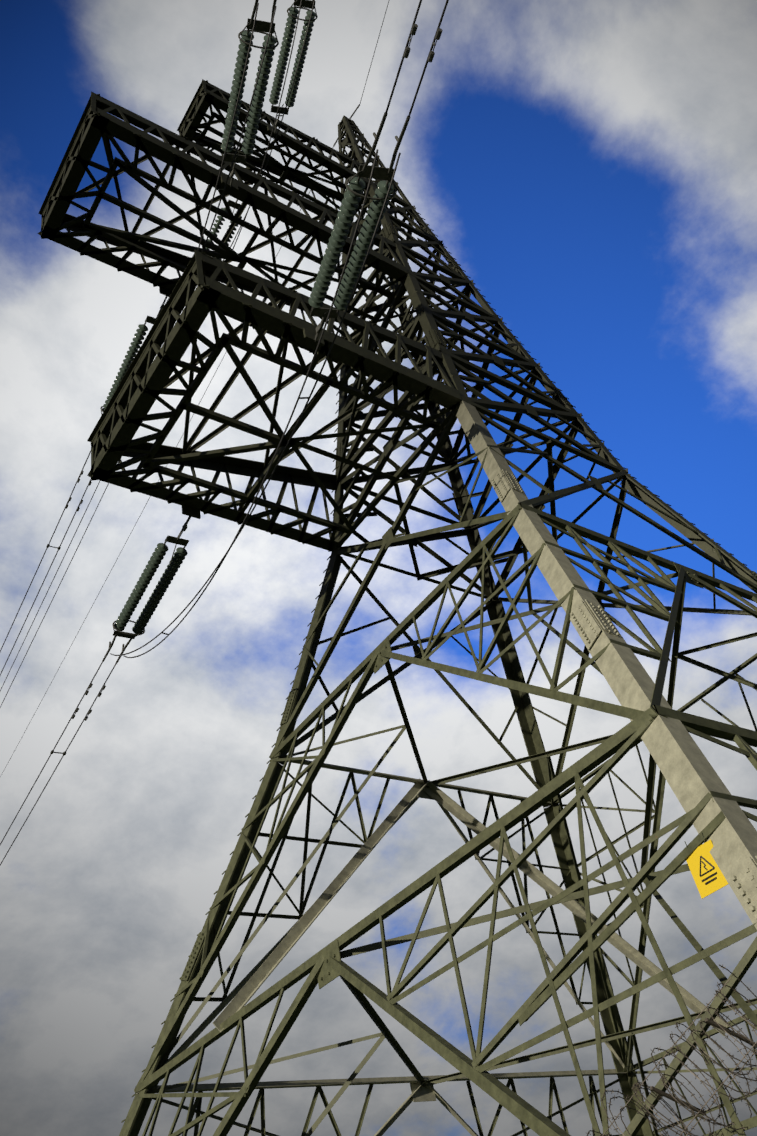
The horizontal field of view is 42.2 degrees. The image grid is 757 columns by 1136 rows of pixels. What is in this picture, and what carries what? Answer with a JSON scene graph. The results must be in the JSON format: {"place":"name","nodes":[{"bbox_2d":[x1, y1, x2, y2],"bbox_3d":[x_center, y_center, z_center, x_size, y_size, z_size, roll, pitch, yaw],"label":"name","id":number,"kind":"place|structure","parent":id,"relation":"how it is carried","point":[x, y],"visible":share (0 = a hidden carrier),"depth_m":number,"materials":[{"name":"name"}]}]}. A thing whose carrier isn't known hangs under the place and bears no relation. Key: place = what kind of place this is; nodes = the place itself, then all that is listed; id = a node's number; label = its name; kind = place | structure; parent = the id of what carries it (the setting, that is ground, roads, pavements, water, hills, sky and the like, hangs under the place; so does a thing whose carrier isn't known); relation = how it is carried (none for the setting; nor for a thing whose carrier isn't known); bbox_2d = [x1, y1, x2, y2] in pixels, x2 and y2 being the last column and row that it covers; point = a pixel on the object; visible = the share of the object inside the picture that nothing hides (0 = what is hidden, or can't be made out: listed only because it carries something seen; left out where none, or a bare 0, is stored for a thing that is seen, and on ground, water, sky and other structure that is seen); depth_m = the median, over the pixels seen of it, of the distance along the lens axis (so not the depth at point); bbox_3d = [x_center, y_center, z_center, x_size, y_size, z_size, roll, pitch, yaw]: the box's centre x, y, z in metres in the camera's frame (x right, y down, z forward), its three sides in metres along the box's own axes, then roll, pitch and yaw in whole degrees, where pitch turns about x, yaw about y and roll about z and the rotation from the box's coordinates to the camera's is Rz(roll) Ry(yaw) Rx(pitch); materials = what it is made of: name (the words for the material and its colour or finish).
{"place":"outdoors","nodes":[
{"label":"outdoors","id":0,"kind":"place"},
{"bbox_2d":[0,0,756,1135],"label":"sky","id":1,"kind":"structure","parent":0,"point":[590,166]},
{"label":"ground","id":2,"kind":"structure","parent":0,"visible":0},
{"bbox_2d":[0,0,756,1135],"bbox_3d":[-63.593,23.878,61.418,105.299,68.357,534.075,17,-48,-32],"label":"pylon tower","id":3,"kind":"structure","parent":2,"relation":"on","point":[718,852],"depth_m":23.68,"materials":[{"name":"grey metal"}]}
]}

